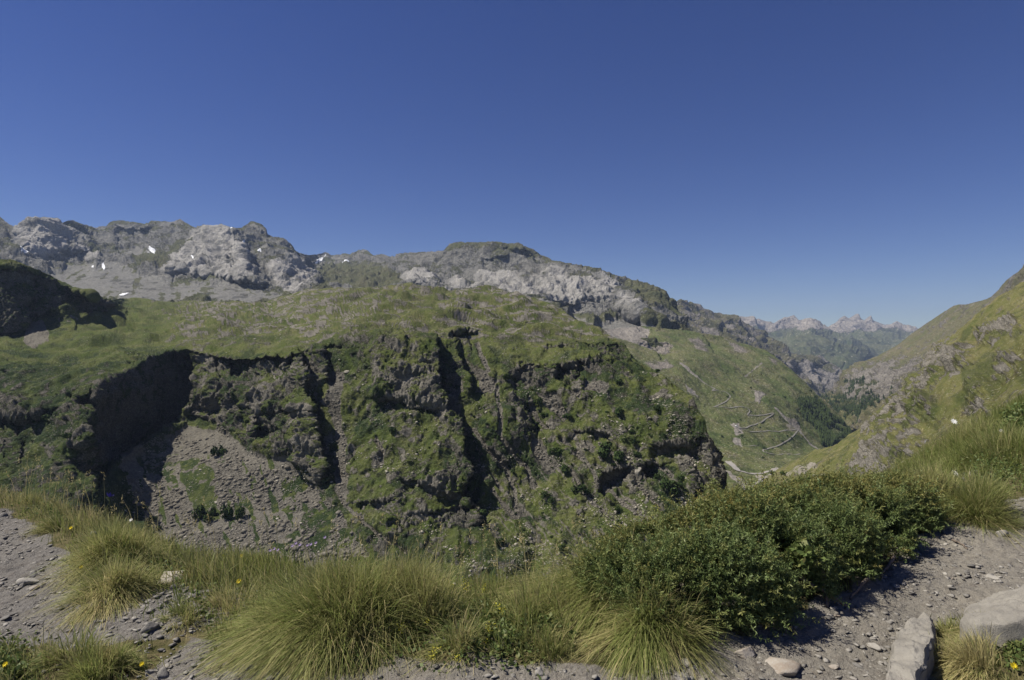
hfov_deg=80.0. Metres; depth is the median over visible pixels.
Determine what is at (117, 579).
grass tussock
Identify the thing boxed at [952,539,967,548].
stick
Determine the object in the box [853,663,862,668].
stone
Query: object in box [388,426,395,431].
shrub
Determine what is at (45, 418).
shrub
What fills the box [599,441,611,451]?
shrub
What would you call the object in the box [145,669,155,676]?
stone
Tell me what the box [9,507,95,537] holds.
grass tussock
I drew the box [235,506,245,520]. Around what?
shrub
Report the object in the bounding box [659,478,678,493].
shrub
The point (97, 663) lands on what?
grass tussock
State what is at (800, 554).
leafy plant
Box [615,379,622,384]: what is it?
shrub
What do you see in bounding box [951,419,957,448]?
flower
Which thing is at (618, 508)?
shrub
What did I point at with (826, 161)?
sky
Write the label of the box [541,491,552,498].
shrub
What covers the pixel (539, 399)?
shrub
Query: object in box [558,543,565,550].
shrub
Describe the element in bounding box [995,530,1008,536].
stone
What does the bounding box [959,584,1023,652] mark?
boulder
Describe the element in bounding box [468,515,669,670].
grass tussock
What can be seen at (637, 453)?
shrub
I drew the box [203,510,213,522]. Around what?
shrub
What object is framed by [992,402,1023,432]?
leafy bush
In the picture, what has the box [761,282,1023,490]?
slope
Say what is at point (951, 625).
grass tussock
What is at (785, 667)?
stone
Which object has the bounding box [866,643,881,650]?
stone
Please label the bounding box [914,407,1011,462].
grass tussock
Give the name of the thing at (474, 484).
shrub
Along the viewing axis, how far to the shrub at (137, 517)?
361.02 m
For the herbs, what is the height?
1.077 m
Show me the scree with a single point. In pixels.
(229, 478)
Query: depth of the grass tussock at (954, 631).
3.30 m
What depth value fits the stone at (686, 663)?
3.07 m
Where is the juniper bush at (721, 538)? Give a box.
[553,458,966,644]
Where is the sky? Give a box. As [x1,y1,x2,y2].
[0,0,1023,328]
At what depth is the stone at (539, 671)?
2.93 m
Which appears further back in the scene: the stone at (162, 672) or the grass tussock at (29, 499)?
the grass tussock at (29, 499)
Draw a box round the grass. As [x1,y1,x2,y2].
[0,391,1023,679]
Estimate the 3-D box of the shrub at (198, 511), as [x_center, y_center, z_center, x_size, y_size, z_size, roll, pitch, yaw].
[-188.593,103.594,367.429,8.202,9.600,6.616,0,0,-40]
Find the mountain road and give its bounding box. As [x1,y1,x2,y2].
[727,406,797,454]
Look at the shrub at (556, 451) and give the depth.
393.40 m
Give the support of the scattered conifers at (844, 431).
on the valley side at (698, 366)
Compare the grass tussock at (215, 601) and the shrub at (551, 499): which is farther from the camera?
the shrub at (551, 499)
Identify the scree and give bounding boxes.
[118,342,673,562]
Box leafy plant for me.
[784,540,825,571]
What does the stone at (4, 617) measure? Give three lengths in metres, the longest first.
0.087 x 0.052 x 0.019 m
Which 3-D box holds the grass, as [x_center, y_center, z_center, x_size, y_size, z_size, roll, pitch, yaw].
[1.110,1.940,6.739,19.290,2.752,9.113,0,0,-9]
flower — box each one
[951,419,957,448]
[1010,662,1017,670]
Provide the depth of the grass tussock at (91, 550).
4.30 m
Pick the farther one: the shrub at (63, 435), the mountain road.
the mountain road
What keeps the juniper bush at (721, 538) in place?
on the path
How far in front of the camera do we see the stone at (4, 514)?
5.68 m
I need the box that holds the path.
[0,444,1023,679]
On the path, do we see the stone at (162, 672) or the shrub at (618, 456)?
the stone at (162, 672)
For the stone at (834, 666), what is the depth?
3.08 m
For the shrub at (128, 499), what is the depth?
376.34 m
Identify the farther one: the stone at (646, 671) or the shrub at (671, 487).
the shrub at (671, 487)
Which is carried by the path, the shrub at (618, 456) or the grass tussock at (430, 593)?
the grass tussock at (430, 593)
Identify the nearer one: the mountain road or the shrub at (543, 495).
the shrub at (543, 495)
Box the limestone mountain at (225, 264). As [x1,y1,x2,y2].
[0,216,689,350]
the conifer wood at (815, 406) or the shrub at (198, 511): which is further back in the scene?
the conifer wood at (815, 406)
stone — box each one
[0,512,8,517]
[0,614,9,620]
[16,578,39,585]
[29,571,38,577]
[29,585,39,590]
[140,621,159,632]
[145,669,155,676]
[157,666,168,677]
[158,571,182,584]
[245,664,255,670]
[535,667,544,675]
[641,665,656,672]
[673,671,690,679]
[681,658,692,666]
[734,646,755,659]
[765,657,801,676]
[829,664,839,669]
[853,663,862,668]
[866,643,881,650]
[985,573,1001,580]
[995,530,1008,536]
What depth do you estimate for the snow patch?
2691.20 m
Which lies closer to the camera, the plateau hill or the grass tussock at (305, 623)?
the grass tussock at (305, 623)
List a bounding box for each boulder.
[635,467,640,476]
[886,612,936,679]
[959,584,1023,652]
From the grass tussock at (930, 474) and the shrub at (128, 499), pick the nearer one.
the grass tussock at (930, 474)
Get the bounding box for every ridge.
[677,299,841,396]
[820,265,1023,432]
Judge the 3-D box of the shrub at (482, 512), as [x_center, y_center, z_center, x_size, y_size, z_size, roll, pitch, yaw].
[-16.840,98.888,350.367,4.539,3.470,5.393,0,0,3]
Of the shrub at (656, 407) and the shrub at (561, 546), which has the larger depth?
the shrub at (656, 407)
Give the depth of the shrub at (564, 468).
380.36 m
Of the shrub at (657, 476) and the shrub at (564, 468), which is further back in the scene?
the shrub at (564, 468)
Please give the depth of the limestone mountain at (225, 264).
2252.91 m
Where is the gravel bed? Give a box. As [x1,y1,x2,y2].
[725,461,777,473]
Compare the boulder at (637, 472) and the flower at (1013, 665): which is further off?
the boulder at (637, 472)
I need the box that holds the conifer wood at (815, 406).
[797,394,839,446]
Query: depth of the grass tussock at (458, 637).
3.06 m
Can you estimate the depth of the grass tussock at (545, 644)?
3.10 m
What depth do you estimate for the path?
3.45 m
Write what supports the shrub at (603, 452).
on the plateau hill
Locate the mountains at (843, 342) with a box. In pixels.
[739,314,917,369]
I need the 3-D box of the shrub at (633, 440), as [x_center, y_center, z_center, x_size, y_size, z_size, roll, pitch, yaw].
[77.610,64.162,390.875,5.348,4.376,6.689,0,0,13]
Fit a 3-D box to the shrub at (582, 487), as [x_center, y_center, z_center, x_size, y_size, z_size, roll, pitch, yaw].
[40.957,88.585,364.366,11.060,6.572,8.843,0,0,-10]
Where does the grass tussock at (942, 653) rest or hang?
on the path
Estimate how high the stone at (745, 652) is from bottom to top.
0.069 m
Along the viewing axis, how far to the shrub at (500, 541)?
330.26 m
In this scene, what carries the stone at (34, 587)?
on the path
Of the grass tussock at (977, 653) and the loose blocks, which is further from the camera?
the loose blocks
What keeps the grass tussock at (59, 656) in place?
on the path
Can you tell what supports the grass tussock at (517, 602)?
on the path
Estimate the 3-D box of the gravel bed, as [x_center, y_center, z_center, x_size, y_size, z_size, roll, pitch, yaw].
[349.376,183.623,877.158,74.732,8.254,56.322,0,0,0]
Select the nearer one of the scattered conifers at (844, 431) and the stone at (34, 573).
the stone at (34, 573)
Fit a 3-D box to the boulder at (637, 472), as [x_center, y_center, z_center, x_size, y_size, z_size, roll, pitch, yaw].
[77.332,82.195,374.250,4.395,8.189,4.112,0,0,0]
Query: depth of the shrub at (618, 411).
405.58 m
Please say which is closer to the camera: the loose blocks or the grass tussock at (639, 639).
the grass tussock at (639, 639)
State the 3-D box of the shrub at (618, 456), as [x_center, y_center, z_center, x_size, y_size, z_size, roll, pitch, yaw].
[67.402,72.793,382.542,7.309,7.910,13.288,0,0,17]
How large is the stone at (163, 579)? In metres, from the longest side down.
0.176 x 0.146 x 0.093 m
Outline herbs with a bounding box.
[0,400,1023,679]
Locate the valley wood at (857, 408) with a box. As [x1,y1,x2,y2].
[820,375,895,423]
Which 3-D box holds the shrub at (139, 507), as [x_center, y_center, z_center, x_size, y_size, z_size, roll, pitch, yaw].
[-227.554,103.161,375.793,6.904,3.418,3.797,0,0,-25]
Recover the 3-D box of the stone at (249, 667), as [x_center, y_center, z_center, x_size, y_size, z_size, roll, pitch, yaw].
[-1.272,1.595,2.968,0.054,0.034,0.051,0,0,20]
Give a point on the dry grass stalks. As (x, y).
(394, 535)
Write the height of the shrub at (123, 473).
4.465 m
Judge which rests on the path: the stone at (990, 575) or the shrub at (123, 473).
the stone at (990, 575)
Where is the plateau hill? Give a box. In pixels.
[0,259,726,590]
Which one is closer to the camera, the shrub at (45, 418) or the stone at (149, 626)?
the stone at (149, 626)
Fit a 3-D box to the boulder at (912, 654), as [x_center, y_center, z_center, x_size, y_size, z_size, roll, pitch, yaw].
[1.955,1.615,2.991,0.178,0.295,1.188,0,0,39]
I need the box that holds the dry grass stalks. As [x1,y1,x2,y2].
[6,394,1009,596]
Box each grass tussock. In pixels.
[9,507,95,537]
[14,541,187,635]
[16,491,45,506]
[16,508,190,599]
[19,616,133,679]
[57,630,162,679]
[149,594,205,642]
[166,528,457,679]
[189,569,274,619]
[215,544,299,582]
[305,532,485,679]
[401,601,509,679]
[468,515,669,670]
[493,582,549,626]
[507,620,583,675]
[565,564,759,679]
[869,416,1023,476]
[889,628,981,676]
[899,448,970,503]
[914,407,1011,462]
[916,457,1023,546]
[928,622,1014,679]
[933,609,963,645]
[937,606,1023,644]
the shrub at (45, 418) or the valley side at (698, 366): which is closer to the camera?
the shrub at (45, 418)
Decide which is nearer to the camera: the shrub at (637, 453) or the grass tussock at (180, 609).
the grass tussock at (180, 609)
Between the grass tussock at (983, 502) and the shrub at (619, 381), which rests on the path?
the grass tussock at (983, 502)
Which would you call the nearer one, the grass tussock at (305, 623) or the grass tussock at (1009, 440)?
the grass tussock at (305, 623)
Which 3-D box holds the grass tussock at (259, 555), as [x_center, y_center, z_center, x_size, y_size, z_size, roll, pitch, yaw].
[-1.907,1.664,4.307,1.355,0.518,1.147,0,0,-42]
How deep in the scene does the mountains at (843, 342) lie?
7627.90 m
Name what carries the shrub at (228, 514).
on the plateau hill
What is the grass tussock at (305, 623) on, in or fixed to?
on the path
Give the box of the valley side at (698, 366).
[605,326,851,489]
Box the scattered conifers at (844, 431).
[826,407,851,437]
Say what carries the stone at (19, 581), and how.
on the path
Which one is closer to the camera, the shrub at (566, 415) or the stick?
the stick
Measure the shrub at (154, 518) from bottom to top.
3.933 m
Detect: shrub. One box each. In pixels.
[40,414,52,422]
[61,432,71,438]
[119,471,128,475]
[125,494,135,503]
[131,514,140,519]
[137,505,148,509]
[146,516,157,521]
[191,504,204,519]
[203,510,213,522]
[210,444,227,455]
[220,504,233,519]
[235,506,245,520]
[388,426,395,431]
[467,479,485,491]
[479,509,485,515]
[493,538,504,544]
[534,397,542,403]
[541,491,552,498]
[547,496,555,502]
[549,447,563,455]
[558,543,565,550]
[561,464,568,473]
[562,413,571,418]
[571,483,589,492]
[597,448,609,457]
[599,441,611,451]
[613,450,624,462]
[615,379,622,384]
[615,407,623,415]
[615,505,622,511]
[629,437,635,443]
[633,451,640,456]
[653,404,663,411]
[653,474,664,478]
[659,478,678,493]
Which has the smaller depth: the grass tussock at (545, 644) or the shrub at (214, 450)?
the grass tussock at (545, 644)
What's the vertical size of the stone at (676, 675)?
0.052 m
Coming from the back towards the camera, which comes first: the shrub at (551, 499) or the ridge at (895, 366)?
the ridge at (895, 366)
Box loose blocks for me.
[122,289,727,583]

